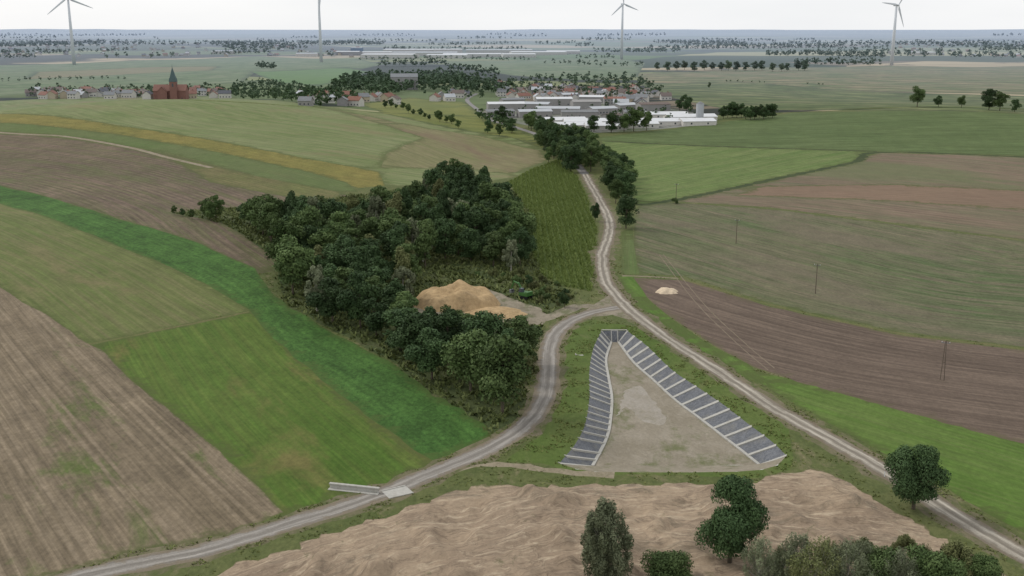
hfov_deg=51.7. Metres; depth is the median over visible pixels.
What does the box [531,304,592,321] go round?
path
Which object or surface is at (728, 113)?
tree
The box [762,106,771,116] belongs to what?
tree
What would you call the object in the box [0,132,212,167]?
path
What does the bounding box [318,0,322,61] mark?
wind turbine
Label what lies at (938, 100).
tree
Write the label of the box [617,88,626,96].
house
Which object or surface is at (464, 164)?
tree
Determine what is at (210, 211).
tree
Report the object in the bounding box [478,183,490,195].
tree
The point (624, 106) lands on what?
factory hall
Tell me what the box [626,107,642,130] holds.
tree
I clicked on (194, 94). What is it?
house
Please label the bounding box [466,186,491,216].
tree
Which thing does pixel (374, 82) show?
woodland
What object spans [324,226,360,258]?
tree
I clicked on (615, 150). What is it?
tree
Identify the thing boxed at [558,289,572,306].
tree
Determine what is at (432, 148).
field
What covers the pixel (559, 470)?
path
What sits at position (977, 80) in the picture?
field
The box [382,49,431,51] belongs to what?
factory hall
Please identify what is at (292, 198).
tree
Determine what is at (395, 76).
factory hall
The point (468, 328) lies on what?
tree
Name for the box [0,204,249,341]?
field
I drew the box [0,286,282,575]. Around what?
field
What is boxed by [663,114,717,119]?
factory hall
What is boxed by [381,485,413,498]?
culvert
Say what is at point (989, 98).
tree
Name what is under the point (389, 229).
tree
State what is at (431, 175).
tree
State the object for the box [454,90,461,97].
house
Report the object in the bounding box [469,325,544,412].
tree
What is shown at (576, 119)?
factory hall
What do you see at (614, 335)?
inlet structure
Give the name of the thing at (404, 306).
tree
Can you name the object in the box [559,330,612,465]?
stone slope
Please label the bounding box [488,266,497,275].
shrub
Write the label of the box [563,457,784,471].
basin bank
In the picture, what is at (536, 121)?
tree
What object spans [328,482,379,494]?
retaining wall
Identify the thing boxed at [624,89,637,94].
house
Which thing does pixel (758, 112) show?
tree
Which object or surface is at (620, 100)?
house
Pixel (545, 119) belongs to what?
tree
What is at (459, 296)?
sand heap
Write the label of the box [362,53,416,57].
factory hall
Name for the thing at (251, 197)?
tree
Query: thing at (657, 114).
factory hall
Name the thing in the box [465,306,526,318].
sand heap
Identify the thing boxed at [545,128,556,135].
tree
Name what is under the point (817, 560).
bush
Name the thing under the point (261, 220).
tree
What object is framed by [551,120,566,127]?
tree
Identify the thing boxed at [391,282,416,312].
tree
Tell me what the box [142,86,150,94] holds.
house
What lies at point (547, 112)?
factory hall
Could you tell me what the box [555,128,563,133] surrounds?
tree
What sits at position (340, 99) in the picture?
house
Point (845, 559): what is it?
bush
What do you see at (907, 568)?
bush
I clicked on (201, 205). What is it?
tree
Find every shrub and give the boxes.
[485,262,492,267]
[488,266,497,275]
[492,270,501,277]
[511,275,522,282]
[527,367,538,377]
[534,288,544,297]
[536,295,543,302]
[537,287,547,296]
[542,292,551,299]
[548,293,556,300]
[555,294,563,304]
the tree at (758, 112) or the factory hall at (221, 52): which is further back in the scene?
the factory hall at (221, 52)
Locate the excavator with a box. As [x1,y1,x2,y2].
[509,280,532,299]
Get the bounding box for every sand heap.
[413,279,499,312]
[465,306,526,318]
[655,287,677,293]
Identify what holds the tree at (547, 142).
on the ground at (484, 478)
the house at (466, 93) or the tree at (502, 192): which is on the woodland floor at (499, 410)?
the tree at (502, 192)
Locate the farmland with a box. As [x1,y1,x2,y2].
[0,29,1023,114]
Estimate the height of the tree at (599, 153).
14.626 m
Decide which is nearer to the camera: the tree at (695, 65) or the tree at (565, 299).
the tree at (565, 299)
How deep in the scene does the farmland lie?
4552.23 m
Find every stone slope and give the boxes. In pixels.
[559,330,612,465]
[617,331,786,463]
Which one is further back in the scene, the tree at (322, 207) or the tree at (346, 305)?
the tree at (322, 207)
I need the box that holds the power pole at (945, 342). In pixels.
[940,341,949,380]
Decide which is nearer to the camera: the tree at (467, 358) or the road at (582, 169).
the tree at (467, 358)
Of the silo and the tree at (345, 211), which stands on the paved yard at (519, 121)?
the silo
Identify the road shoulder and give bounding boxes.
[45,308,591,575]
[578,174,1023,568]
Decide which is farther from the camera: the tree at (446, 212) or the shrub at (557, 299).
the tree at (446, 212)
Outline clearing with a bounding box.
[411,288,540,325]
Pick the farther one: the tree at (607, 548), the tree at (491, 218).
the tree at (491, 218)
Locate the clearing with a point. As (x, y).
(510, 302)
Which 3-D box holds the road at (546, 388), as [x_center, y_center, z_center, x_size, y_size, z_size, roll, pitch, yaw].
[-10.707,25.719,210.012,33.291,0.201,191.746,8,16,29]
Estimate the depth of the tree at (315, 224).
345.51 m
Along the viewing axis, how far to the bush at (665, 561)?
145.45 m
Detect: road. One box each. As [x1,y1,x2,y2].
[55,305,620,575]
[465,93,588,173]
[581,174,1023,563]
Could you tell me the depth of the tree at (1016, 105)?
837.87 m
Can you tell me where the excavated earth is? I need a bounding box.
[210,470,1005,575]
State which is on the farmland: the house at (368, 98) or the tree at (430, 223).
the house at (368, 98)
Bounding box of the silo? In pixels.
[696,102,703,117]
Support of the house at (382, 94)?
on the farmland
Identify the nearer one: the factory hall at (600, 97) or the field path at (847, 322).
the field path at (847, 322)
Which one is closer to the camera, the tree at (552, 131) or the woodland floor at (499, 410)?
the woodland floor at (499, 410)
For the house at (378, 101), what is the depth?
988.26 m
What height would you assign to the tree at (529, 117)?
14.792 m
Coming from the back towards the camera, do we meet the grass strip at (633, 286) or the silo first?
the silo
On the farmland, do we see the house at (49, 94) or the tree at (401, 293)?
the house at (49, 94)
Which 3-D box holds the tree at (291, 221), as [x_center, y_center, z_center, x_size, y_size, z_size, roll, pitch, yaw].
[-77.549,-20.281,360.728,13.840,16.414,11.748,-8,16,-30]
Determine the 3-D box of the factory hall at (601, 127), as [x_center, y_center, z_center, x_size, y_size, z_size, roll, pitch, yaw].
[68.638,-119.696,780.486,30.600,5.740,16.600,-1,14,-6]
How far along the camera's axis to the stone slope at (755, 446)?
220.44 m
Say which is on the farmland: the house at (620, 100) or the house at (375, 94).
the house at (375, 94)
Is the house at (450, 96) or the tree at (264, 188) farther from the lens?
the house at (450, 96)
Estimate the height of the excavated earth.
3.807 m
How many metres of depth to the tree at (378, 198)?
400.65 m
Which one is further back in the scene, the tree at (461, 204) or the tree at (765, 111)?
the tree at (765, 111)
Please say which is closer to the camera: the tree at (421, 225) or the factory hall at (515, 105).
the tree at (421, 225)
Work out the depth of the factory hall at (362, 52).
3184.58 m
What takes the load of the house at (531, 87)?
on the farmland
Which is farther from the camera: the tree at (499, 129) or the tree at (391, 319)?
the tree at (499, 129)
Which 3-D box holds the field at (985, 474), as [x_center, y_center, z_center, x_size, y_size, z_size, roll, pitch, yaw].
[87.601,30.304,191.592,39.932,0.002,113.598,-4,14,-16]
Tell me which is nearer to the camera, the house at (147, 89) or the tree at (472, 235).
the tree at (472, 235)
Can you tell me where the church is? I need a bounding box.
[153,68,188,98]
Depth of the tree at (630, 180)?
471.02 m
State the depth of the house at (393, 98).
1081.30 m
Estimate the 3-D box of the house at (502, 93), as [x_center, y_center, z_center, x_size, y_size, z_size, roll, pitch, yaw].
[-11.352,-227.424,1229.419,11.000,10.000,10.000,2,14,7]
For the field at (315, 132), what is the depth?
726.44 m
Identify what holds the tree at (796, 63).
on the field at (977, 80)
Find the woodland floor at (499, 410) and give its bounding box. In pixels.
[176,172,573,430]
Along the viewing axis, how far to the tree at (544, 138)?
672.65 m
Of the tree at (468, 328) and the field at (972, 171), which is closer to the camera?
the tree at (468, 328)
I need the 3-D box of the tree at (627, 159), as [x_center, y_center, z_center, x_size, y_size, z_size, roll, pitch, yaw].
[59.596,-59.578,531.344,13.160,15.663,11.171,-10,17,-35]
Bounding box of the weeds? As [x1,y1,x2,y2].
[60,257,1021,575]
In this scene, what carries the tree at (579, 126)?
on the ground at (484, 478)
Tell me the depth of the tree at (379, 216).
378.97 m
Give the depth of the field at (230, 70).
1978.77 m
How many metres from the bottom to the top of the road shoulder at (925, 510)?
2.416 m
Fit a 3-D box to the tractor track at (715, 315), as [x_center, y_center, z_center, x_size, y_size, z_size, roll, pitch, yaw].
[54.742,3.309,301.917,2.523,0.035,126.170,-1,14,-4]
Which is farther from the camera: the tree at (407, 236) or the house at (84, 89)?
the house at (84, 89)
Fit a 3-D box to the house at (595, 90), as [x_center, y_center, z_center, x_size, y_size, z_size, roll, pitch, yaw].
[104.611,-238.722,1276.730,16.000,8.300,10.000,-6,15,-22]
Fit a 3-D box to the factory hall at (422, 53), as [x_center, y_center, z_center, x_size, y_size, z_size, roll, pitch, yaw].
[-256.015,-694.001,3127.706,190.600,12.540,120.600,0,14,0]
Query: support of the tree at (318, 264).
on the woodland floor at (499, 410)
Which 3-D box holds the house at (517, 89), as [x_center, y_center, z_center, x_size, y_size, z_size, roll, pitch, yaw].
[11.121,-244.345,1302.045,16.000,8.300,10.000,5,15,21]
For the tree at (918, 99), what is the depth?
893.93 m
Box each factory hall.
[212,50,234,53]
[295,53,318,56]
[336,51,361,54]
[351,48,362,50]
[361,51,392,54]
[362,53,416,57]
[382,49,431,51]
[390,73,417,89]
[391,52,458,55]
[427,54,468,58]
[432,49,462,52]
[443,53,501,57]
[466,49,532,52]
[483,109,514,117]
[486,101,524,109]
[499,97,524,101]
[501,53,534,57]
[509,51,566,54]
[516,109,551,117]
[524,101,551,108]
[535,97,572,105]
[535,106,580,114]
[546,50,580,53]
[553,117,585,120]
[557,121,601,129]
[559,93,579,98]
[561,110,597,117]
[562,118,620,121]
[570,99,601,109]
[579,95,604,102]
[583,122,627,130]
[586,106,617,114]
[600,113,619,117]
[603,97,625,104]
[609,102,634,110]
[617,120,658,128]
[635,102,670,110]
[639,118,680,125]
[642,111,688,117]
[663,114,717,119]
[679,118,715,125]
[908,52,935,54]
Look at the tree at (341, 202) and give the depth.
404.07 m
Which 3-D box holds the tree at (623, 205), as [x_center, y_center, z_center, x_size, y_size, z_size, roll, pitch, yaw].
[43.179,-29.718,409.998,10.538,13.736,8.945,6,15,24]
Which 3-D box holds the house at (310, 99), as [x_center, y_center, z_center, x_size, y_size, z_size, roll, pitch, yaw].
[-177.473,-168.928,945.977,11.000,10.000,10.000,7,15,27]
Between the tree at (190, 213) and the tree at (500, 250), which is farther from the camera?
the tree at (190, 213)
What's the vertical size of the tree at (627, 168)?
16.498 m
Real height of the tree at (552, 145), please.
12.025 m
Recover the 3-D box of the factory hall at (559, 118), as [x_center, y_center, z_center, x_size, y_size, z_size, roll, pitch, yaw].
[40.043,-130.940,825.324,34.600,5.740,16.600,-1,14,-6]
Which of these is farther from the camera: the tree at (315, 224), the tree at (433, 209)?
the tree at (433, 209)
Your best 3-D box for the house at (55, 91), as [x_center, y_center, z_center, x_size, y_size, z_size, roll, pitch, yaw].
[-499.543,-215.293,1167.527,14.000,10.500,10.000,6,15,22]
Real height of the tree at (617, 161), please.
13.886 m
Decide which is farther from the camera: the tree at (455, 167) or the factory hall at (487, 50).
the factory hall at (487, 50)
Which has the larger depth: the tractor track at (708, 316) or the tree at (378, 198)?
the tree at (378, 198)
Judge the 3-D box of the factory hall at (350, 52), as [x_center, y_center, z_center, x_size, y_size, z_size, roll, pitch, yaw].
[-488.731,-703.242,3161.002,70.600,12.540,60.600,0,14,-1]
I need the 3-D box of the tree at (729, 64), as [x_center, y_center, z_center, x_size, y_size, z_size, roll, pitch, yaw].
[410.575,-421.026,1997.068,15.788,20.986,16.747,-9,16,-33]
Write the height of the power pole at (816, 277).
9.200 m
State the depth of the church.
1156.17 m
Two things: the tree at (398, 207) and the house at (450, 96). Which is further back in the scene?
the house at (450, 96)
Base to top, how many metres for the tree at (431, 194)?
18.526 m
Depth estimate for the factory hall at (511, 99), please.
1076.81 m
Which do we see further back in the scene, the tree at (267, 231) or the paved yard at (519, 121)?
the paved yard at (519, 121)
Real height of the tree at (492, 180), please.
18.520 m
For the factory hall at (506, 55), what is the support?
on the farmland
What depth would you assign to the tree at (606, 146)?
590.16 m
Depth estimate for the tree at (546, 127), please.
696.54 m
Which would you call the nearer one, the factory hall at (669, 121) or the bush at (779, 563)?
the bush at (779, 563)
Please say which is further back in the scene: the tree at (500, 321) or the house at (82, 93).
the house at (82, 93)
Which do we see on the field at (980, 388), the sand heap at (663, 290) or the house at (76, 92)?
the sand heap at (663, 290)
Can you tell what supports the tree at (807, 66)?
on the field at (977, 80)
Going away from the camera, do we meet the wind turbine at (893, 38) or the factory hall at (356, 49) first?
the wind turbine at (893, 38)
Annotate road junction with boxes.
[587,296,631,319]
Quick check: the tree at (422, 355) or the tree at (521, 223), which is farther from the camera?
the tree at (521, 223)
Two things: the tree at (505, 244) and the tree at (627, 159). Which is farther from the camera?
the tree at (627, 159)
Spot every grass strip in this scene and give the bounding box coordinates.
[619,275,768,385]
[622,229,639,273]
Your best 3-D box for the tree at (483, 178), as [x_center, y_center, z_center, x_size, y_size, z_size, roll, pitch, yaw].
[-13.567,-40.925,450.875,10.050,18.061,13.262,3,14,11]
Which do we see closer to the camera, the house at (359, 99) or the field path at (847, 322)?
the field path at (847, 322)
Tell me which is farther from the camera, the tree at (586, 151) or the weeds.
the tree at (586, 151)
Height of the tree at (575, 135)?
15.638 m
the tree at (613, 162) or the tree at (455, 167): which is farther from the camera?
the tree at (613, 162)
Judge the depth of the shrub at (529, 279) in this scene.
315.96 m
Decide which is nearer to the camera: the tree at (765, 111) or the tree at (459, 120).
the tree at (459, 120)
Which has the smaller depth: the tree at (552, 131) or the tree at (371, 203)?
the tree at (371, 203)
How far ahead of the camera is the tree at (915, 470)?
167.44 m
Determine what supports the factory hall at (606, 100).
on the paved yard at (519, 121)
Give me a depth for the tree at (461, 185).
430.47 m
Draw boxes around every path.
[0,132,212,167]
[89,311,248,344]
[459,462,614,478]
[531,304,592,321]
[622,275,677,278]
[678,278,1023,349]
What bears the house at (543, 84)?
on the farmland
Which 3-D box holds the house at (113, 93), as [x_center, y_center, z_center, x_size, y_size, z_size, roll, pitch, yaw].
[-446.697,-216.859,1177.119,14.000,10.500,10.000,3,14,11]
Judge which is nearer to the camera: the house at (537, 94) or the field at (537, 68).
the house at (537, 94)
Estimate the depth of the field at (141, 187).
494.19 m
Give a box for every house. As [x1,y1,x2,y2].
[29,90,37,98]
[34,90,45,98]
[43,89,54,97]
[46,91,52,97]
[52,88,67,97]
[54,91,71,98]
[67,88,80,96]
[79,91,85,96]
[81,87,90,92]
[86,90,99,98]
[92,89,103,97]
[103,89,118,97]
[124,90,136,98]
[137,88,146,96]
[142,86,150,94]
[189,91,199,98]
[194,87,204,94]
[202,86,211,93]
[208,86,217,92]
[220,88,228,95]
[295,96,306,103]
[305,94,321,104]
[334,93,343,100]
[344,91,358,101]
[352,94,365,104]
[363,94,372,103]
[366,92,380,96]
[371,96,385,105]
[380,91,391,97]
[385,94,401,101]
[428,91,441,101]
[442,91,455,101]
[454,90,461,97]
[462,90,470,95]
[497,89,506,96]
[506,91,514,97]
[515,86,527,92]
[515,92,530,98]
[528,83,538,91]
[533,92,542,100]
[533,93,547,96]
[538,82,546,89]
[547,91,557,96]
[563,87,575,92]
[592,88,601,93]
[616,96,625,102]
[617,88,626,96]
[622,94,635,102]
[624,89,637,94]
[635,93,649,100]
[651,88,660,95]
[658,90,672,99]
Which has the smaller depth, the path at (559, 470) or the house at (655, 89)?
the path at (559, 470)
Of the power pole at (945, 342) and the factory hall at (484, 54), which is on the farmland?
the factory hall at (484, 54)
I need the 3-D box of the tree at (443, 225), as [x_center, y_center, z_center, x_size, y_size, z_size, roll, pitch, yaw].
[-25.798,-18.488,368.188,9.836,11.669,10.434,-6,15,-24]
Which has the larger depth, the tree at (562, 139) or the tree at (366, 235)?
the tree at (562, 139)
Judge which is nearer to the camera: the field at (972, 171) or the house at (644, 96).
the field at (972, 171)
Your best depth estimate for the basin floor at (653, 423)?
209.78 m
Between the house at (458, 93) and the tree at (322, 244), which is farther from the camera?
the house at (458, 93)
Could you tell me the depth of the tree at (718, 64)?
2023.39 m
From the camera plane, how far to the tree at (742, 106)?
850.11 m
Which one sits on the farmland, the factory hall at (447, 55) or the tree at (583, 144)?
the factory hall at (447, 55)
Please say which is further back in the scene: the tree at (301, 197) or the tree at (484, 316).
the tree at (301, 197)
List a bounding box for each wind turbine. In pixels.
[47,0,91,64]
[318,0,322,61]
[611,0,636,59]
[882,0,903,64]
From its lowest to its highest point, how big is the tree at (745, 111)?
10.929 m
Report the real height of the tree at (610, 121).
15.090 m
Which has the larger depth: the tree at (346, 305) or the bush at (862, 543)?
the tree at (346, 305)
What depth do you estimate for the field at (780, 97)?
1156.54 m
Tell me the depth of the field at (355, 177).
616.52 m
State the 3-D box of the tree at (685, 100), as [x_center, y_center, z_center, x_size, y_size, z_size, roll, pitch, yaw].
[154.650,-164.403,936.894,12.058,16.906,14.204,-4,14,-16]
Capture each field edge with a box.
[605,141,876,151]
[637,152,1023,205]
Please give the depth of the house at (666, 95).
1124.95 m
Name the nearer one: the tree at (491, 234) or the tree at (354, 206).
the tree at (491, 234)
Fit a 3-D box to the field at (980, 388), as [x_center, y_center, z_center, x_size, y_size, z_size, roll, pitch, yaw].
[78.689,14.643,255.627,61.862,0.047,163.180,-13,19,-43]
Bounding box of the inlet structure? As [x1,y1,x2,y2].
[601,329,626,341]
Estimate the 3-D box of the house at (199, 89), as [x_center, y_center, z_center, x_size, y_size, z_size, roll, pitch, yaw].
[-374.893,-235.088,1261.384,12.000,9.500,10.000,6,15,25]
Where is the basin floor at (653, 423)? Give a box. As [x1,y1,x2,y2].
[595,342,754,465]
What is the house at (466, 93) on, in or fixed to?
on the farmland
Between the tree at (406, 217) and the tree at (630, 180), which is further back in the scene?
the tree at (630, 180)
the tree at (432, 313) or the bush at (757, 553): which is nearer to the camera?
the bush at (757, 553)
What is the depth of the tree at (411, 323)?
241.72 m
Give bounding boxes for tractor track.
[659,255,767,369]
[663,254,773,367]
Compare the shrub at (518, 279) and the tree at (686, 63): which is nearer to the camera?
the shrub at (518, 279)
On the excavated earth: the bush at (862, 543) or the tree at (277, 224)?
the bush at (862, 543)
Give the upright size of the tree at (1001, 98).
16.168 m
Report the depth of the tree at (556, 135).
663.39 m
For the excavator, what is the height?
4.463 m
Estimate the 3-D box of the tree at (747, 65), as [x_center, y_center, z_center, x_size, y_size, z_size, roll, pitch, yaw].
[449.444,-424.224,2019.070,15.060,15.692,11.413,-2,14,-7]
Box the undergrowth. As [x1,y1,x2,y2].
[177,171,577,427]
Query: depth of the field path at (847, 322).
278.21 m
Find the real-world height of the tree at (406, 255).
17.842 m
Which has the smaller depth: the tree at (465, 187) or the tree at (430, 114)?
the tree at (465, 187)
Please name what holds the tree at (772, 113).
on the field at (962, 132)
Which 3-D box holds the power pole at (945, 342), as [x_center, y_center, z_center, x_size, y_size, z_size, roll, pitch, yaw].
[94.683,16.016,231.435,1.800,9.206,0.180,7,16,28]
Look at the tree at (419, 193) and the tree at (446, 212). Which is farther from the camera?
the tree at (419, 193)
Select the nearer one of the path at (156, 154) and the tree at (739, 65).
the path at (156, 154)
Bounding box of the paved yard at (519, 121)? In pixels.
[504,103,695,132]
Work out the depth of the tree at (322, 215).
380.12 m
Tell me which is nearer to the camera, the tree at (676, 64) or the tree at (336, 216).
the tree at (336, 216)
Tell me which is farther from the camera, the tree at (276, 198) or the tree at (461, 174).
the tree at (461, 174)
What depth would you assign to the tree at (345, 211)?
383.63 m
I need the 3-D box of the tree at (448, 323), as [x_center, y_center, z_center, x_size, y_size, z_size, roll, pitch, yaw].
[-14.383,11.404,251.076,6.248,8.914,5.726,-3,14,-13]
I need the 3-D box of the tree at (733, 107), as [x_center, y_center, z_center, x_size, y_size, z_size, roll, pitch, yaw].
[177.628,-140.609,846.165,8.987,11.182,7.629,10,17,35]
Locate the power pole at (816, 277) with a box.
[814,264,820,293]
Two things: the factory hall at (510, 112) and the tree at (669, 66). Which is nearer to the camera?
the factory hall at (510, 112)
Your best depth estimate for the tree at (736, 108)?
849.93 m
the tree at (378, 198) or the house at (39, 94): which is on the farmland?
the house at (39, 94)
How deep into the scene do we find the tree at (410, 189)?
429.56 m
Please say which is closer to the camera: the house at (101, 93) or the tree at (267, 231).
the tree at (267, 231)
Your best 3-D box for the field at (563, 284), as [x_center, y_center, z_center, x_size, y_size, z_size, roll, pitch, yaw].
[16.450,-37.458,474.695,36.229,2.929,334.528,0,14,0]
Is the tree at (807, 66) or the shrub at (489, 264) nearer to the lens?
the shrub at (489, 264)
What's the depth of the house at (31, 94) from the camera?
1151.04 m
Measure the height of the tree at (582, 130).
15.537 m
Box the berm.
[506,320,798,476]
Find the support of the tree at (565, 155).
on the field at (563, 284)
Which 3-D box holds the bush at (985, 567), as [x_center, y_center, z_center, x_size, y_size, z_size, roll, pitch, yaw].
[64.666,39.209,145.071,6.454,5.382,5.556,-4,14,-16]
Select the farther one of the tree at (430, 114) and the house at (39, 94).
the house at (39, 94)
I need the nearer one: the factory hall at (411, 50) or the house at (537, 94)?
the house at (537, 94)
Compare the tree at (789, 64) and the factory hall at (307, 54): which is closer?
the tree at (789, 64)
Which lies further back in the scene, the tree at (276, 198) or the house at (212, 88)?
the house at (212, 88)
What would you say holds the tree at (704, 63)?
on the farmland
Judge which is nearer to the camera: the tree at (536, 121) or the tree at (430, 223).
the tree at (430, 223)
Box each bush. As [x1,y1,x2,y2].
[634,543,697,575]
[738,535,780,575]
[768,547,787,574]
[772,530,812,575]
[783,534,838,575]
[810,537,849,575]
[824,538,871,575]
[848,537,873,573]
[849,537,870,555]
[852,541,905,575]
[879,547,918,575]
[890,534,916,552]
[900,544,963,575]
[939,539,979,575]
[959,556,1003,575]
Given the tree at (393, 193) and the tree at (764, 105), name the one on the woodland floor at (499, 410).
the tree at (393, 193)
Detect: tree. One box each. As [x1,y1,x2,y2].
[171,205,176,212]
[179,207,184,215]
[187,209,193,216]
[197,199,207,215]
[204,201,216,220]
[207,195,223,218]
[243,188,259,225]
[253,183,272,217]
[256,206,268,224]
[257,190,292,233]
[263,215,295,241]
[264,204,298,250]
[265,205,294,256]
[278,257,313,288]
[283,241,310,266]
[286,200,317,238]
[287,192,315,217]
[289,231,314,250]
[293,192,305,201]
[296,247,319,293]
[296,255,325,274]
[304,270,326,311]
[305,217,328,238]
[306,216,323,251]
[313,201,330,215]
[313,238,332,269]
[315,224,341,256]
[318,212,327,218]
[318,258,338,290]
[318,282,358,322]
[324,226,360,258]
[326,250,366,299]
[327,202,345,230]
[329,198,350,209]
[336,215,369,232]
[340,206,350,215]
[346,196,364,210]
[346,204,359,217]
[346,244,377,287]
[347,208,375,221]
[354,272,380,312]
[355,222,383,256]
[357,189,385,213]
[359,184,381,208]
[359,296,389,329]
[362,197,380,219]
[363,237,386,279]
[369,209,389,222]
[369,305,409,351]
[370,220,386,237]
[373,240,425,286]
[377,218,405,249]
[379,241,416,285]
[382,268,398,298]
[384,196,416,220]
[387,190,403,203]
[390,218,401,228]
[390,271,411,308]
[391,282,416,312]
[392,221,431,262]
[395,230,419,249]
[397,303,412,333]
[398,311,424,362]
[400,212,411,226]
[406,185,416,198]
[408,189,428,202]
[408,197,422,218]
[411,325,437,374]
[412,216,425,266]
[413,169,427,189]
[415,105,421,113]
[416,197,426,206]
[418,215,432,221]
[421,197,447,219]
[422,185,439,212]
[424,217,440,259]
[424,306,441,336]
[425,171,451,185]
[427,110,432,117]
[430,219,447,247]
[431,175,454,207]
[432,341,460,382]
[438,161,449,173]
[438,317,460,347]
[439,173,451,181]
[439,200,458,243]
[439,343,492,400]
[440,114,446,120]
[442,228,473,258]
[448,195,473,219]
[448,218,470,249]
[449,167,472,192]
[451,164,470,182]
[453,182,486,199]
[454,158,474,168]
[454,179,470,191]
[454,186,477,198]
[454,317,482,345]
[456,212,488,260]
[457,116,463,123]
[463,335,493,364]
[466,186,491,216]
[468,196,491,224]
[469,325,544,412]
[470,169,483,181]
[471,171,487,185]
[476,314,494,334]
[477,226,498,244]
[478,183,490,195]
[478,314,511,348]
[479,174,504,196]
[481,227,497,263]
[482,120,491,132]
[487,194,498,225]
[488,214,500,235]
[489,197,516,216]
[490,184,524,216]
[492,212,527,249]
[492,318,530,357]
[494,105,508,122]
[494,124,503,133]
[497,229,515,260]
[497,230,523,267]
[500,211,527,237]
[507,118,516,130]
[507,234,541,272]
[523,111,537,128]
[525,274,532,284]
[530,125,538,141]
[535,114,543,124]
[536,126,544,147]
[537,115,552,126]
[540,135,548,147]
[542,136,555,149]
[543,123,553,136]
[543,146,552,161]
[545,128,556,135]
[548,141,556,156]
[549,133,558,141]
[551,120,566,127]
[551,142,572,164]
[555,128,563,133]
[557,134,571,144]
[557,135,567,161]
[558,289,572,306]
[559,148,572,166]
[565,126,574,131]
[570,131,583,140]
[571,151,587,171]
[572,128,585,139]
[573,143,582,157]
[575,124,585,129]
[576,138,589,153]
[577,500,634,575]
[580,128,598,142]
[583,144,596,167]
[586,149,597,165]
[587,115,599,128]
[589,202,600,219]
[590,138,608,146]
[590,147,609,168]
[594,163,617,189]
[595,155,612,181]
[599,142,615,152]
[603,112,617,132]
[607,160,622,181]
[607,179,623,203]
[608,147,619,159]
[609,194,636,228]
[613,167,631,192]
[615,155,622,164]
[617,113,630,127]
[617,154,639,171]
[619,173,643,196]
[621,163,635,191]
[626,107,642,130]
[637,106,644,117]
[640,111,656,130]
[655,61,662,68]
[665,60,672,69]
[672,60,679,70]
[676,97,681,110]
[678,93,693,109]
[683,60,691,69]
[689,471,763,562]
[691,61,697,67]
[701,60,708,67]
[709,61,715,68]
[715,61,721,67]
[719,103,727,116]
[721,106,732,119]
[726,60,733,68]
[730,105,739,117]
[734,63,742,71]
[734,104,740,117]
[737,105,745,115]
[740,105,749,118]
[743,62,750,68]
[747,105,755,115]
[751,62,759,68]
[751,101,761,117]
[756,105,764,115]
[758,60,766,68]
[761,103,767,117]
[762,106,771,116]
[767,61,774,70]
[767,105,777,119]
[777,62,784,70]
[784,61,793,68]
[792,60,799,69]
[803,62,811,69]
[887,439,948,509]
[912,86,929,106]
[934,95,942,106]
[958,95,968,107]
[983,88,998,109]
[993,91,1007,110]
[1009,100,1020,111]
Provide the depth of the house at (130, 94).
1152.73 m
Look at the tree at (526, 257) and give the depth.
331.14 m
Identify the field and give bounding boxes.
[0,56,381,95]
[0,96,540,185]
[0,114,383,187]
[0,123,357,191]
[0,134,346,273]
[0,186,494,459]
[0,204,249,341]
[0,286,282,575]
[27,67,215,78]
[94,312,433,513]
[163,154,336,199]
[253,67,368,85]
[322,107,540,173]
[364,97,539,149]
[444,58,646,79]
[513,160,595,290]
[597,111,1023,155]
[603,141,869,203]
[635,202,1023,346]
[636,278,1023,444]
[640,66,1023,94]
[640,82,1023,113]
[679,153,1023,239]
[738,185,1023,209]
[758,370,1023,534]
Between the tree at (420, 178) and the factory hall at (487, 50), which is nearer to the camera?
the tree at (420, 178)
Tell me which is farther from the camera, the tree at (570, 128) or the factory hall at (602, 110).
the factory hall at (602, 110)
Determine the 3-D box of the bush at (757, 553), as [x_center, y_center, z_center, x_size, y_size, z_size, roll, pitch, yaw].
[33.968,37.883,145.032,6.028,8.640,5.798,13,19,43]
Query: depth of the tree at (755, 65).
1990.56 m
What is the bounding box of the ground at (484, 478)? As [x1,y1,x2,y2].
[0,110,1023,575]
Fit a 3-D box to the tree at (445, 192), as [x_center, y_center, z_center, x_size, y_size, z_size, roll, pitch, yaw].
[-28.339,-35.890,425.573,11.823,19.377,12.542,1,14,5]
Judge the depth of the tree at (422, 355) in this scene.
232.84 m
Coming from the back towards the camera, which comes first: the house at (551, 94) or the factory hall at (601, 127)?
the house at (551, 94)
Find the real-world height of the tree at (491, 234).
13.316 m
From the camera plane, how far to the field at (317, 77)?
1813.58 m
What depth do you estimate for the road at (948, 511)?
216.24 m
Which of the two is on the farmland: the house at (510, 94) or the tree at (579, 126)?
the house at (510, 94)
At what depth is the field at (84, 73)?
1940.18 m
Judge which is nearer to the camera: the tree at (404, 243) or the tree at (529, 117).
the tree at (404, 243)
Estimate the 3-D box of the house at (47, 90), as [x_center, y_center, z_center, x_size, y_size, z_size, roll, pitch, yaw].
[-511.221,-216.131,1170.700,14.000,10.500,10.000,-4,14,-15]
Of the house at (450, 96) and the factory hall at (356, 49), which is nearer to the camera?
the house at (450, 96)
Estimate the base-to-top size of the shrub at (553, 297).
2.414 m
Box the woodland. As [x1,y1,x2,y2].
[0,32,1023,127]
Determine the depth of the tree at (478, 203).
389.04 m
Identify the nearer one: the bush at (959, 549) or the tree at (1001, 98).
the bush at (959, 549)
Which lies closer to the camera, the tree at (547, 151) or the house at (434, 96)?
the tree at (547, 151)
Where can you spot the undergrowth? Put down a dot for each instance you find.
(370, 343)

